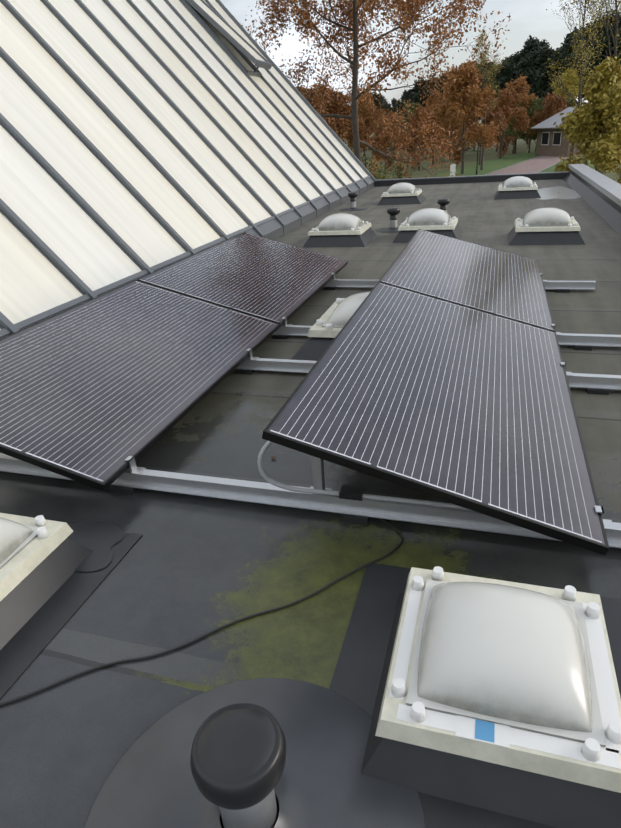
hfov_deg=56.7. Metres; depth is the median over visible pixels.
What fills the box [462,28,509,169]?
bare tree
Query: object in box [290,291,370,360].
skylight dome
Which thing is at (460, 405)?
solar panel
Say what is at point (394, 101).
pine tree
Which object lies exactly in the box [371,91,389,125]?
pine tree
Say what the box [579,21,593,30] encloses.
pine tree
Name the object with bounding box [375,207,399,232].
roof vent
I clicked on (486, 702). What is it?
skylight dome
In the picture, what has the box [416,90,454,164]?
orange tree
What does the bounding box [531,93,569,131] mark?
tree
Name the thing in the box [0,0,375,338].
sloped glazed roof
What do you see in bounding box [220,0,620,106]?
sky
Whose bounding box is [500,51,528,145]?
pine tree
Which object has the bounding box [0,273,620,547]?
mounting rails
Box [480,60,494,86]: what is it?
pine tree
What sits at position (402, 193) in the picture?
skylight dome
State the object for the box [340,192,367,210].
roof vent
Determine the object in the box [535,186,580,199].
puddle
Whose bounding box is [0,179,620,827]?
flat roof
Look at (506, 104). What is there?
orange tree
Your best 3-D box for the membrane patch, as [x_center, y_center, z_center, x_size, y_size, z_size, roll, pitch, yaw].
[-0.977,0.547,2.449,0.405,0.001,0.322,4,27,16]
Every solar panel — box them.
[0,280,279,490]
[137,232,347,326]
[262,282,609,554]
[379,229,555,331]
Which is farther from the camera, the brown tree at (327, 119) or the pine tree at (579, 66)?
the pine tree at (579, 66)
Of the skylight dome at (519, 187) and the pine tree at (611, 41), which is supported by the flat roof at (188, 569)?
the skylight dome at (519, 187)
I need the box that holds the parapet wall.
[375,164,620,235]
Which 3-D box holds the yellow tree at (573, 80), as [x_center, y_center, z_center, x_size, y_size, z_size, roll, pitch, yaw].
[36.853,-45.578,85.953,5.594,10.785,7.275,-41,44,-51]
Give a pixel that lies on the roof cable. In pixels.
(191, 641)
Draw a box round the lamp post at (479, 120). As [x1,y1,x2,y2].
[476,117,482,174]
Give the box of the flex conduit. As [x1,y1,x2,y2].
[257,441,472,510]
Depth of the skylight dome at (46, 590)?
2.13 m
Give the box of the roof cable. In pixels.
[0,518,403,705]
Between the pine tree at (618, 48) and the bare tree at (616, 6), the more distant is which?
the pine tree at (618, 48)
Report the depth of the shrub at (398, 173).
41.18 m
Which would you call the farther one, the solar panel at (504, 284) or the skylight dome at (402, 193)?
the skylight dome at (402, 193)
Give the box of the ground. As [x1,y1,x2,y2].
[343,122,620,181]
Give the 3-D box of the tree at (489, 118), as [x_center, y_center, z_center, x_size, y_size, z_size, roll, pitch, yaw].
[18.533,-31.828,64.422,6.422,7.389,5.252,-1,26,6]
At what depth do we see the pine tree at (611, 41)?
82.82 m
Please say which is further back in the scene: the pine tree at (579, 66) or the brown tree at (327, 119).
the pine tree at (579, 66)
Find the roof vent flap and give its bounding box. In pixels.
[183,0,271,76]
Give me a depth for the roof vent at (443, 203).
9.96 m
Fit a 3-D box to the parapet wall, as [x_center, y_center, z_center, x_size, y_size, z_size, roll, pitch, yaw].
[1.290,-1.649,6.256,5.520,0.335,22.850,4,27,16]
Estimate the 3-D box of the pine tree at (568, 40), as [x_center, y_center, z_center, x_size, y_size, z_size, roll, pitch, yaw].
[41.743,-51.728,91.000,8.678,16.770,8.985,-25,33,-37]
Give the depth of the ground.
78.45 m
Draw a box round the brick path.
[485,155,566,174]
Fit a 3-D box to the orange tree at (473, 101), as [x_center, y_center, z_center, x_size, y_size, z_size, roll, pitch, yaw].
[14.793,-27.564,53.536,7.172,9.663,6.302,17,33,36]
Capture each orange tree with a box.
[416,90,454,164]
[430,56,501,173]
[490,88,530,158]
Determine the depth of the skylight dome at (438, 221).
8.31 m
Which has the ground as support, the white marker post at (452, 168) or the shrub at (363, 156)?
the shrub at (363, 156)
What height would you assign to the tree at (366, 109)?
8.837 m
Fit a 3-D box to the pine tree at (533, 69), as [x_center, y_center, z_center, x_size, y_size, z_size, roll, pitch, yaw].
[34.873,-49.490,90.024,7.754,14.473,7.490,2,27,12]
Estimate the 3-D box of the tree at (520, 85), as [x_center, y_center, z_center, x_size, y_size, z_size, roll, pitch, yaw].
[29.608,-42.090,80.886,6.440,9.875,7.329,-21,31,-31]
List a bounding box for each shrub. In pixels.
[349,147,369,167]
[364,155,386,179]
[373,164,389,186]
[390,149,418,178]
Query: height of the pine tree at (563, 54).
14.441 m
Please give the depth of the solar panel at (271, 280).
5.48 m
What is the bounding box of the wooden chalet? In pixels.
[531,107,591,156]
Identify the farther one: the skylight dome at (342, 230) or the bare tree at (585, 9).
the bare tree at (585, 9)
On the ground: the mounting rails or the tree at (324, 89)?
the tree at (324, 89)
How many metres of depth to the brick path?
59.20 m
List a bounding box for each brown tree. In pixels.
[296,85,347,143]
[320,88,370,151]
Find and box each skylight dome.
[0,513,142,698]
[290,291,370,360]
[302,213,376,247]
[329,562,620,827]
[378,182,424,204]
[392,208,461,242]
[494,176,540,199]
[508,208,585,244]
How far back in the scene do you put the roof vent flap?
13.58 m
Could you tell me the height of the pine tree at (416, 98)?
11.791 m
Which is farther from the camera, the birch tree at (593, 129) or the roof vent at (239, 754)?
the birch tree at (593, 129)
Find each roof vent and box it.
[84,678,424,827]
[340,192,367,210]
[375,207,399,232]
[437,198,459,219]
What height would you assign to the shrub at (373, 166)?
2.830 m
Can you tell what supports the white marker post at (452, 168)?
on the lawn verge
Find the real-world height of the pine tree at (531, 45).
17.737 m
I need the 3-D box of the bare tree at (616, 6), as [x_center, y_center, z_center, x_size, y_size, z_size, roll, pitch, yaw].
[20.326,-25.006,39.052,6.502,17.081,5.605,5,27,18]
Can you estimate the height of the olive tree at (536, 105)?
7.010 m
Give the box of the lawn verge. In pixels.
[426,150,594,177]
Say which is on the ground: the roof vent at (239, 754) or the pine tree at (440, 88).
the pine tree at (440, 88)
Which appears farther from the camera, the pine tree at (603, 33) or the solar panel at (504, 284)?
the pine tree at (603, 33)
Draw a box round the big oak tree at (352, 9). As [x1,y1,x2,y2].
[242,0,511,194]
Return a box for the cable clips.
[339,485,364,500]
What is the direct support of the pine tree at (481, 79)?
on the ground
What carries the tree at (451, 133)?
on the ground
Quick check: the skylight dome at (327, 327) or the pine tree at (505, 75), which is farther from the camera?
the pine tree at (505, 75)
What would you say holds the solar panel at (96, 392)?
on the mounting rails
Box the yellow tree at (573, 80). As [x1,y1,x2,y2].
[551,66,583,104]
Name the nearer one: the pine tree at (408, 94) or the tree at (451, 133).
the tree at (451, 133)
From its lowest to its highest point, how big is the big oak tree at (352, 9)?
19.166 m
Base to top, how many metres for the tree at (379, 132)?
5.794 m
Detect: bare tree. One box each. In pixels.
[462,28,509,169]
[543,0,614,162]
[559,0,620,172]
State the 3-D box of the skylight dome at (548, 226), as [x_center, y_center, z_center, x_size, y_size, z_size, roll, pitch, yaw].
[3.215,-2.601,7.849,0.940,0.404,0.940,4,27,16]
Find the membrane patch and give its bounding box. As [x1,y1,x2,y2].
[67,519,123,571]
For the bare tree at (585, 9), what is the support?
on the lawn verge
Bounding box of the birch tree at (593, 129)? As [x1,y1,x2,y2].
[553,55,620,183]
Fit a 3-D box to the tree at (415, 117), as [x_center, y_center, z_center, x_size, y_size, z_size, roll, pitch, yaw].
[12.210,-30.248,63.111,4.610,6.486,5.637,1,26,10]
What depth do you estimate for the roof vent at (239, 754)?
1.46 m
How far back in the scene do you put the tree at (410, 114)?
66.58 m
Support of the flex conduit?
on the mounting rails
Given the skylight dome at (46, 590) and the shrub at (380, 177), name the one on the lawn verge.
the shrub at (380, 177)
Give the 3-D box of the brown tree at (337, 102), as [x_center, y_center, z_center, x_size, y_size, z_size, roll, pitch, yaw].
[2.436,-23.319,48.913,5.508,7.750,6.736,5,27,17]
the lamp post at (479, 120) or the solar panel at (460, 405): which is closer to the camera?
the solar panel at (460, 405)
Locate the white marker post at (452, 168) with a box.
[450,164,455,175]
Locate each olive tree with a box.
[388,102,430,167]
[513,97,547,152]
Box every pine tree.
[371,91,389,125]
[389,97,405,115]
[400,88,417,112]
[408,77,437,150]
[436,69,462,100]
[468,60,487,147]
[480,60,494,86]
[487,60,517,149]
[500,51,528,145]
[515,42,552,148]
[517,35,556,143]
[541,40,589,96]
[551,26,587,78]
[576,44,602,102]
[578,9,620,75]
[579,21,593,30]
[582,11,620,84]
[608,30,620,64]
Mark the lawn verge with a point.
(492, 165)

